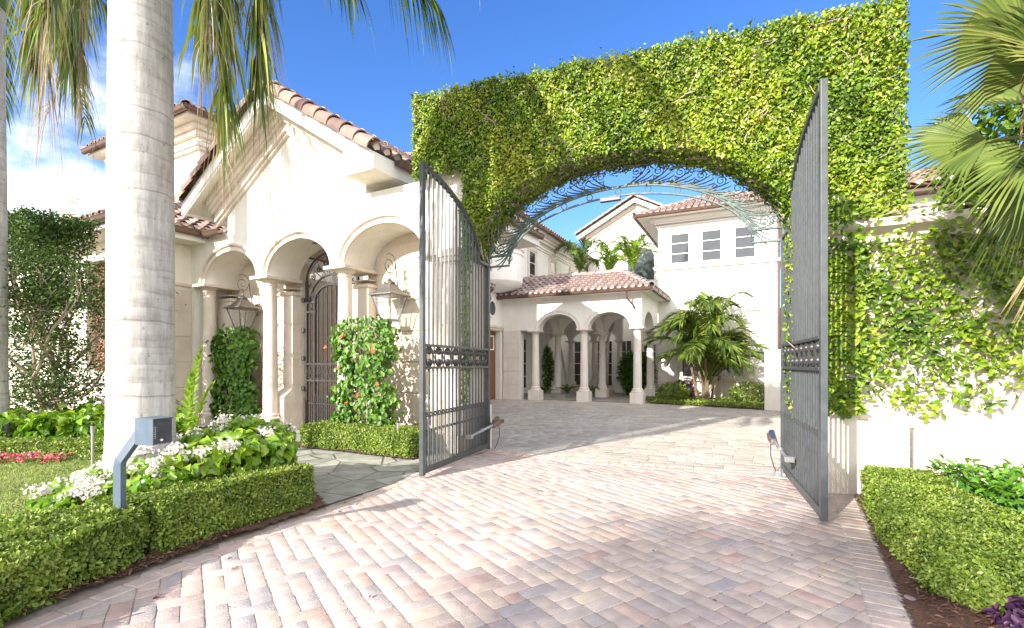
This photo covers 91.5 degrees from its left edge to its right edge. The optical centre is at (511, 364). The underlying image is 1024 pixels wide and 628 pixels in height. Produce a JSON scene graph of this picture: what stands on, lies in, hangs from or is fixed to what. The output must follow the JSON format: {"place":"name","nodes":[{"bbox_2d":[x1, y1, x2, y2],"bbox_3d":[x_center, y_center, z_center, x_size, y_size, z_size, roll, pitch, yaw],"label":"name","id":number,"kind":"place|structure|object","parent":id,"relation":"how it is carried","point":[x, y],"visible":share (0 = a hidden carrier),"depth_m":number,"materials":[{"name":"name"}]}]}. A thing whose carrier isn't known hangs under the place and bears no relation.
{"place":"outdoors","nodes":[
{"label":"outdoors","id":0,"kind":"place"},
{"bbox_2d":[294,429,451,506],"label":"path","id":1,"kind":"structure","parent":0,"point":[339,475],"depth_m":7.01,"materials":[{"name":"beige stone"}]},
{"bbox_2d":[298,441,418,458],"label":"mulch","id":2,"kind":"object","parent":1,"relation":"on","point":[350,450],"visible":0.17,"depth_m":8.39,"materials":[{"name":"brown soil"}]},
{"bbox_2d":[323,314,407,425],"bbox_3d":[-2.785,0.282,9.382,1.908,2.452,0.670,0,0,29],"label":"flowering vine","id":3,"kind":"object","parent":2,"relation":"on","point":[379,366],"visible":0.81,"depth_m":9.14,"materials":[{"name":"green plant"}]},
{"bbox_2d":[299,419,434,458],"bbox_3d":[-2.554,1.261,8.741,2.666,0.526,0.852,0,0,27],"label":"hedge","id":4,"kind":"object","parent":2,"relation":"on","point":[383,439],"visible":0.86,"depth_m":8.42,"materials":[{"name":"green plant"}]},
{"bbox_2d":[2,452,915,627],"bbox_3d":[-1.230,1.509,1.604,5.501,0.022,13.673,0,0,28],"label":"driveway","id":5,"kind":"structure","parent":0,"point":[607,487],"depth_m":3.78,"materials":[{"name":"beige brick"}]},
{"bbox_2d":[4,399,915,627],"bbox_3d":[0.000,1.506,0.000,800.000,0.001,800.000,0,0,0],"label":"ground","id":6,"kind":"structure","parent":0,"point":[82,594],"depth_m":3.67,"materials":[{"name":"brown soil"}]},
{"bbox_2d":[0,457,101,515],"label":"lawn","id":7,"kind":"structure","parent":6,"relation":"on","point":[21,496],"depth_m":6.38,"materials":[{"name":"green plant"}]},
{"bbox_2d":[0,451,79,463],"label":"red flowers","id":8,"kind":"object","parent":7,"relation":"on","point":[23,457],"visible":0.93,"depth_m":7.40,"materials":[{"name":"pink plant"}]},
{"bbox_2d":[90,423,94,464],"bbox_3d":[-5.550,1.134,6.600,0.056,0.732,0.056,0,0,0],"label":"sprinkler","id":9,"kind":"object","parent":7,"relation":"on","point":[92,428],"visible":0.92,"depth_m":6.59,"materials":[{"name":"metal"}]},
{"bbox_2d":[15,491,327,615],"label":"mulch","id":10,"kind":"object","parent":6,"relation":"on","point":[316,503],"visible":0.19,"depth_m":4.26,"materials":[{"name":"brown soil"}]},
{"bbox_2d":[0,494,152,627],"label":"hedge","id":11,"kind":"object","parent":10,"relation":"on","point":[40,550],"visible":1,"depth_m":3.33,"materials":[{"name":"green plant"}]},
{"bbox_2d":[113,416,173,559],"bbox_3d":[-2.787,0.949,3.790,0.374,1.101,0.194,0,0,9],"label":"intercom","id":12,"kind":"object","parent":10,"relation":"on","point":[152,430],"visible":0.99,"depth_m":3.72,"materials":[{"name":"paint"}]},
{"bbox_2d":[20,410,298,510],"bbox_3d":[-3.439,1.012,5.365,1.950,0.986,2.706,0,0,30],"label":"begonia bed","id":13,"kind":"object","parent":10,"relation":"on","point":[238,443],"visible":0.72,"depth_m":4.70,"materials":[{"name":"green plant"}]},
{"bbox_2d":[126,458,317,552],"bbox_3d":[-2.636,1.244,4.705,0.707,0.536,1.771,0,0,23],"label":"hedge","id":14,"kind":"object","parent":10,"relation":"on","point":[177,511],"visible":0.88,"depth_m":4.36,"materials":[{"name":"green plant"}]},
{"bbox_2d":[0,0,479,474],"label":"palm tree","id":15,"kind":"object","parent":10,"relation":"on","point":[140,286],"visible":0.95,"depth_m":4.69,"materials":[{"name":"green plant"}]},
{"bbox_2d":[14,472,418,627],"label":"driveway edging","id":16,"kind":"object","parent":6,"relation":"on","point":[45,619],"visible":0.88,"depth_m":3.69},
{"bbox_2d":[8,78,544,452],"bbox_3d":[-7.476,-3.320,14.611,17.630,9.640,8.435,0,0,29],"label":"gatehouse","id":17,"kind":"object","parent":6,"relation":"on","point":[348,201],"visible":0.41,"depth_m":10.90,"materials":[{"name":"white paint"}]},
{"bbox_2d":[223,274,261,330],"bbox_3d":[-6.491,-1.487,12.087,0.600,1.415,0.677,0,0,29],"label":"wall lantern","id":18,"kind":"object","parent":17,"relation":"attached to","point":[243,302],"depth_m":11.99,"materials":[{"name":"metal"}]},
{"bbox_2d":[301,252,358,423],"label":"pedestrian gate","id":19,"kind":"structure","parent":17,"relation":"attached to","point":[306,330],"depth_m":11.45,"materials":[{"name":"metal"}]},
{"bbox_2d":[367,253,411,323],"bbox_3d":[-2.380,-1.487,9.809,0.600,1.415,0.677,0,0,29],"label":"wall lantern","id":20,"kind":"object","parent":17,"relation":"attached to","point":[389,288],"depth_m":9.71,"materials":[{"name":"metal"}]},
{"bbox_2d":[1,493,1007,627],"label":"bark chips","id":21,"kind":"object","parent":6,"relation":"on","point":[151,555],"visible":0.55,"depth_m":3.34,"materials":[{"name":"brown wood"}]},
{"bbox_2d":[541,342,553,389],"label":"leafy shrub","id":22,"kind":"object","parent":6,"relation":"on","point":[549,362],"visible":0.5,"depth_m":26.00,"materials":[{"name":"green plant"}]},
{"bbox_2d":[322,151,784,403],"bbox_3d":[7.595,-4.367,24.708,23.800,11.735,24.020,0,0,26],"label":"villa","id":23,"kind":"object","parent":6,"relation":"on","point":[542,293],"visible":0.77,"depth_m":21.43,"materials":[{"name":"paint"}]},
{"bbox_2d":[490,331,494,398],"bbox_3d":[-1.277,0.025,20.539,0.065,2.910,2.510,0,0,26],"label":"garage door","id":24,"kind":"structure","parent":23,"relation":"in","point":[492,334],"depth_m":21.37,"materials":[{"name":"brown wood"}]},
{"bbox_2d":[490,299,496,317],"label":"round window","id":25,"kind":"structure","parent":23,"relation":"in","point":[493,307],"depth_m":20.91,"materials":[{"name":"white glass"}]},
{"bbox_2d":[524,338,526,388],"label":"french window","id":26,"kind":"structure","parent":23,"relation":"in","point":[525,340],"depth_m":23.85,"materials":[{"name":"grey glass"}]},
{"bbox_2d":[530,250,535,280],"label":"window","id":27,"kind":"structure","parent":23,"relation":"in","point":[532,254],"depth_m":24.61,"materials":[{"name":"grey glass"}]},
{"bbox_2d":[540,386,554,392],"bbox_3d":[1.552,1.183,23.570,1.104,0.344,1.107,0,0,-43],"label":"cycad","id":28,"kind":"object","parent":23,"relation":"on","point":[544,389],"visible":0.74,"depth_m":23.50,"materials":[{"name":"green plant"}]},
{"bbox_2d":[551,261,555,274],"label":"window","id":29,"kind":"structure","parent":23,"relation":"in","point":[553,265],"depth_m":27.17,"materials":[{"name":"beige glass"}]},
{"bbox_2d":[561,348,568,385],"bbox_3d":[1.750,-1.379,25.592,2.762,5.785,2.763,0,0,0],"label":"courtyard palm","id":30,"kind":"object","parent":23,"relation":"on","point":[564,370],"depth_m":25.25,"materials":[{"name":"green plant"}]},
{"bbox_2d":[554,384,579,392],"bbox_3d":[2.584,1.126,23.230,1.198,0.458,1.375,0,0,17],"label":"cycad","id":31,"kind":"object","parent":23,"relation":"on","point":[566,388],"visible":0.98,"depth_m":23.09,"materials":[{"name":"green plant"}]},
{"bbox_2d":[554,238,608,272],"bbox_3d":[3.646,-2.646,26.682,3.012,8.301,3.141,0,0,0],"label":"courtyard palm","id":32,"kind":"object","parent":23,"relation":"on","point":[580,260],"visible":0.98,"depth_m":26.34,"materials":[{"name":"green plant"}]},
{"bbox_2d":[574,341,588,385],"bbox_3d":[4.107,-0.075,29.474,0.950,2.650,0.050,0,0,26],"label":"court window","id":33,"kind":"structure","parent":23,"relation":"in","point":[577,346],"depth_m":29.58,"materials":[{"name":"black glass"}]},
{"bbox_2d":[589,386,599,393],"bbox_3d":[3.714,1.151,22.888,1.060,0.407,1.056,0,0,41],"label":"cycad","id":34,"kind":"object","parent":23,"relation":"on","point":[592,388],"visible":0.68,"depth_m":22.82,"materials":[{"name":"green plant"}]},
{"bbox_2d":[594,322,614,393],"bbox_3d":[5.641,-1.373,25.520,2.674,5.780,2.820,0,0,27],"label":"courtyard palm","id":35,"kind":"object","parent":23,"relation":"on","point":[606,343],"depth_m":25.19,"materials":[{"name":"grey plant"}]},
{"bbox_2d":[597,340,612,385],"bbox_3d":[5.365,-0.075,28.860,0.950,2.650,0.050,0,0,26],"label":"court window","id":36,"kind":"structure","parent":23,"relation":"in","point":[610,341],"depth_m":28.71,"materials":[{"name":"grey glass"}]},
{"bbox_2d":[585,241,639,387],"bbox_3d":[5.429,-2.656,27.493,2.968,8.320,3.291,0,0,0],"label":"courtyard palm","id":37,"kind":"object","parent":23,"relation":"on","point":[611,259],"visible":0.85,"depth_m":27.37,"materials":[{"name":"green plant"}]},
{"bbox_2d":[622,340,630,384],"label":"court window","id":38,"kind":"structure","parent":23,"relation":"in","point":[626,345],"depth_m":28.30,"materials":[{"name":"black glass"}]},
{"bbox_2d":[605,233,657,272],"bbox_3d":[6.571,-2.859,27.485,3.430,8.723,3.198,0,0,-44],"label":"courtyard palm","id":39,"kind":"object","parent":23,"relation":"on","point":[631,252],"visible":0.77,"depth_m":27.36,"materials":[{"name":"green plant"}]},
{"bbox_2d":[628,248,653,279],"bbox_3d":[7.787,-6.070,30.144,1.580,1.940,0.020,0,0,26],"label":"arched window","id":40,"kind":"structure","parent":23,"relation":"in","point":[644,266],"depth_m":30.01,"materials":[{"name":"grey glass"}]},
{"bbox_2d":[643,343,656,374],"bbox_3d":[7.286,-0.285,26.355,0.700,1.670,0.050,0,0,26],"label":"court window","id":41,"kind":"structure","parent":23,"relation":"in","point":[655,344],"depth_m":26.23,"materials":[{"name":"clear glass"}]},
{"bbox_2d":[670,232,689,264],"bbox_3d":[7.375,-5.100,21.883,0.840,1.360,0.050,0,0,26],"label":"window","id":42,"kind":"structure","parent":23,"relation":"in","point":[679,242],"depth_m":21.88,"materials":[{"name":"white glass"}]},
{"bbox_2d":[701,228,721,261],"bbox_3d":[8.525,-5.100,21.322,0.840,1.360,0.050,0,0,26],"label":"window","id":43,"kind":"structure","parent":23,"relation":"in","point":[711,240],"depth_m":21.32,"materials":[{"name":"white glass"}]},
{"bbox_2d":[681,335,743,377],"bbox_3d":[8.506,-0.350,21.215,2.500,1.800,0.050,0,0,26],"label":"window","id":44,"kind":"structure","parent":23,"relation":"in","point":[685,366],"depth_m":21.19,"materials":[{"name":"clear glass"}]},
{"bbox_2d":[734,226,755,258],"bbox_3d":[9.693,-5.100,20.753,0.840,1.360,0.050,0,0,26],"label":"window","id":45,"kind":"structure","parent":23,"relation":"in","point":[744,248],"depth_m":20.78,"materials":[{"name":"white glass"}]},
{"bbox_2d":[487,449,751,472],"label":"threshold paving","id":46,"kind":"structure","parent":6,"relation":"on","point":[735,470],"depth_m":7.62,"materials":[{"name":"beige stone"}]},
{"bbox_2d":[752,469,788,479],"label":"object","id":47,"kind":"object","parent":46,"relation":"on","point":[769,474],"visible":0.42,"depth_m":6.68,"materials":[{"name":"metal"}]},
{"bbox_2d":[616,348,656,394],"bbox_3d":[6.021,0.427,24.293,1.996,2.565,1.931,0,0,0],"label":"leafy shrub","id":48,"kind":"object","parent":6,"relation":"on","point":[625,367],"visible":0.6,"depth_m":23.97,"materials":[{"name":"green plant"}]},
{"bbox_2d":[422,8,895,454],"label":"gate wall","id":49,"kind":"structure","parent":6,"relation":"on","point":[612,155],"depth_m":7.41,"materials":[{"name":"green plant"}]},
{"bbox_2d":[419,161,491,475],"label":"driveway gate","id":50,"kind":"structure","parent":49,"relation":"attached to","point":[475,445],"depth_m":7.34,"materials":[{"name":"metal"}]},
{"bbox_2d":[465,416,503,448],"bbox_3d":[-0.420,1.194,8.341,0.113,0.581,1.364,0,0,22],"label":"gate opener","id":51,"kind":"object","parent":50,"relation":"attached to","point":[497,421],"visible":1,"depth_m":8.51,"materials":[{"name":"metal"}]},
{"bbox_2d":[487,162,785,270],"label":"iron arch","id":52,"kind":"structure","parent":49,"relation":"attached to","point":[744,217],"depth_m":7.53,"materials":[{"name":"grey metal"}]},
{"bbox_2d":[409,0,911,420],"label":"ivy","id":53,"kind":"object","parent":49,"relation":"attached to","point":[621,98],"visible":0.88,"depth_m":6.69,"materials":[{"name":"green plant"}]},
{"bbox_2d":[781,77,827,521],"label":"driveway gate","id":54,"kind":"structure","parent":49,"relation":"attached to","point":[804,436],"depth_m":5.27,"materials":[{"name":"metal"}]},
{"bbox_2d":[767,430,793,470],"bbox_3d":[3.477,1.194,6.519,0.112,0.581,1.364,0,0,18],"label":"gate opener","id":55,"kind":"object","parent":54,"relation":"attached to","point":[771,437],"visible":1,"depth_m":6.69,"materials":[{"name":"metal"}]},
{"bbox_2d":[646,399,761,408],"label":"planting soil","id":56,"kind":"structure","parent":6,"relation":"on","point":[704,405],"depth_m":18.15,"materials":[{"name":"brown soil"}]},
{"bbox_2d":[655,381,690,401],"bbox_3d":[6.337,1.118,19.683,1.429,0.946,1.185,0,0,0],"label":"juniper","id":57,"kind":"object","parent":56,"relation":"on","point":[663,394],"visible":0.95,"depth_m":19.49,"materials":[{"name":"green plant"}]},
{"bbox_2d":[674,380,694,396],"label":"dark shrub","id":58,"kind":"object","parent":56,"relation":"on","point":[691,387],"visible":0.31,"depth_m":20.77,"materials":[{"name":"purple plant"}]},
{"bbox_2d":[646,395,763,408],"bbox_3d":[7.522,1.421,19.432,5.782,0.305,3.980,0,0,33],"label":"ground cover","id":59,"kind":"object","parent":56,"relation":"on","point":[724,401],"visible":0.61,"depth_m":18.46,"materials":[{"name":"green plant"}]},
{"bbox_2d":[641,289,774,400],"bbox_3d":[7.822,-0.804,19.947,5.457,4.634,4.313,0,0,0],"label":"clump palm","id":60,"kind":"object","parent":56,"relation":"on","point":[701,325],"visible":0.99,"depth_m":19.40,"materials":[{"name":"green plant"}]},
{"bbox_2d":[728,380,763,403],"bbox_3d":[8.913,1.059,18.591,1.671,1.008,1.259,0,0,0],"label":"juniper","id":61,"kind":"object","parent":56,"relation":"on","point":[746,395],"visible":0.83,"depth_m":18.42,"materials":[{"name":"green plant"}]},
{"bbox_2d":[833,493,911,627],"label":"driveway edging","id":62,"kind":"object","parent":6,"relation":"on","point":[883,605],"visible":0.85,"depth_m":3.61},
{"bbox_2d":[807,207,1023,499],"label":"garden wall","id":63,"kind":"structure","parent":6,"relation":"on","point":[855,444],"depth_m":5.52,"materials":[{"name":"paint"}]},
{"bbox_2d":[786,186,1023,422],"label":"wall ivy","id":64,"kind":"object","parent":63,"relation":"attached to","point":[844,340],"depth_m":5.50,"materials":[{"name":"green plant"}]},
{"bbox_2d":[916,83,1023,213],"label":"ivy shrub","id":65,"kind":"object","parent":63,"relation":"on","point":[1008,125],"visible":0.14,"depth_m":5.53,"materials":[{"name":"green plant"}]},
{"bbox_2d":[856,494,997,627],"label":"mulch","id":66,"kind":"object","parent":6,"relation":"on","point":[918,609],"visible":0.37,"depth_m":3.08,"materials":[{"name":"brown soil"}]},
{"bbox_2d":[857,464,1023,615],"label":"hedge","id":67,"kind":"object","parent":66,"relation":"on","point":[937,534],"visible":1,"depth_m":3.46,"materials":[{"name":"green plant"}]},
{"bbox_2d":[873,0,1023,333],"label":"fan palm","id":68,"kind":"object","parent":66,"relation":"on","point":[956,142],"visible":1,"depth_m":4.06,"materials":[{"name":"green plant"}]},
{"bbox_2d":[925,453,1023,517],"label":"shrub","id":69,"kind":"object","parent":66,"relation":"on","point":[1008,489],"visible":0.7,"depth_m":4.49,"materials":[{"name":"green plant"}]},
{"bbox_2d":[982,595,1023,627],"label":"purple plant","id":70,"kind":"object","parent":66,"relation":"on","point":[1009,618],"visible":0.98,"depth_m":2.78,"materials":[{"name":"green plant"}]},
{"bbox_2d":[900,165,1013,433],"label":"neighbour house","id":71,"kind":"structure","parent":6,"relation":"on","point":[919,189],"depth_m":10.54,"materials":[{"name":"white paint"}]},
{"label":"mulch","id":72,"kind":"structure","parent":6,"relation":"on","visible":0},
{"bbox_2d":[0,434,103,460],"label":"hedge","id":73,"kind":"object","parent":72,"relation":"on","point":[79,446],"visible":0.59,"depth_m":7.64,"materials":[{"name":"green plant"}]},
{"bbox_2d":[0,0,177,437],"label":"palm tree","id":74,"kind":"object","parent":72,"relation":"on","point":[4,350],"visible":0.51,"depth_m":8.58,"materials":[{"name":"green plant"}]},
{"bbox_2d":[0,203,186,433],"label":"trimmed tree","id":75,"kind":"object","parent":72,"relation":"on","point":[40,236],"visible":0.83,"depth_m":9.46,"materials":[{"name":"green plant"}]},
{"bbox_2d":[0,396,195,438],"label":"begonia bed","id":76,"kind":"object","parent":72,"relation":"on","point":[78,420],"visible":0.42,"depth_m":8.49,"materials":[{"name":"green plant"}]},
{"bbox_2d":[52,393,184,407],"bbox_3d":[-8.040,1.009,10.353,2.206,0.890,2.151,0,0,33],"label":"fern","id":77,"kind":"object","parent":72,"relation":"on","point":[95,398],"visible":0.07,"depth_m":9.77,"materials":[{"name":"green plant"}]},
{"bbox_2d":[176,344,214,433],"bbox_3d":[-4.931,0.593,7.546,0.849,1.818,0.224,0,0,0],"label":"sword fern","id":78,"kind":"object","parent":72,"relation":"on","point":[193,377],"visible":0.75,"depth_m":7.54,"materials":[{"name":"green plant"}]},
{"bbox_2d":[205,323,262,425],"bbox_3d":[-6.652,0.274,11.924,1.974,2.527,0.655,0,0,29],"label":"vine","id":79,"kind":"object","parent":72,"relation":"on","point":[233,379],"visible":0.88,"depth_m":11.61,"materials":[{"name":"green plant"}]},
{"bbox_2d":[6,0,1022,307],"label":"sky","id":80,"kind":"structure","parent":0,"point":[370,90],"materials":[{"name":"blue"}]},
{"bbox_2d":[490,399,912,470],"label":"courtyard","id":81,"kind":"structure","parent":0,"point":[545,421],"depth_m":11.03,"materials":[{"name":"beige stone"}]},
{"bbox_2d":[763,350,780,410],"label":"courtyard pier","id":82,"kind":"structure","parent":0,"point":[772,381],"depth_m":16.25,"materials":[{"name":"white paint"}]}
]}

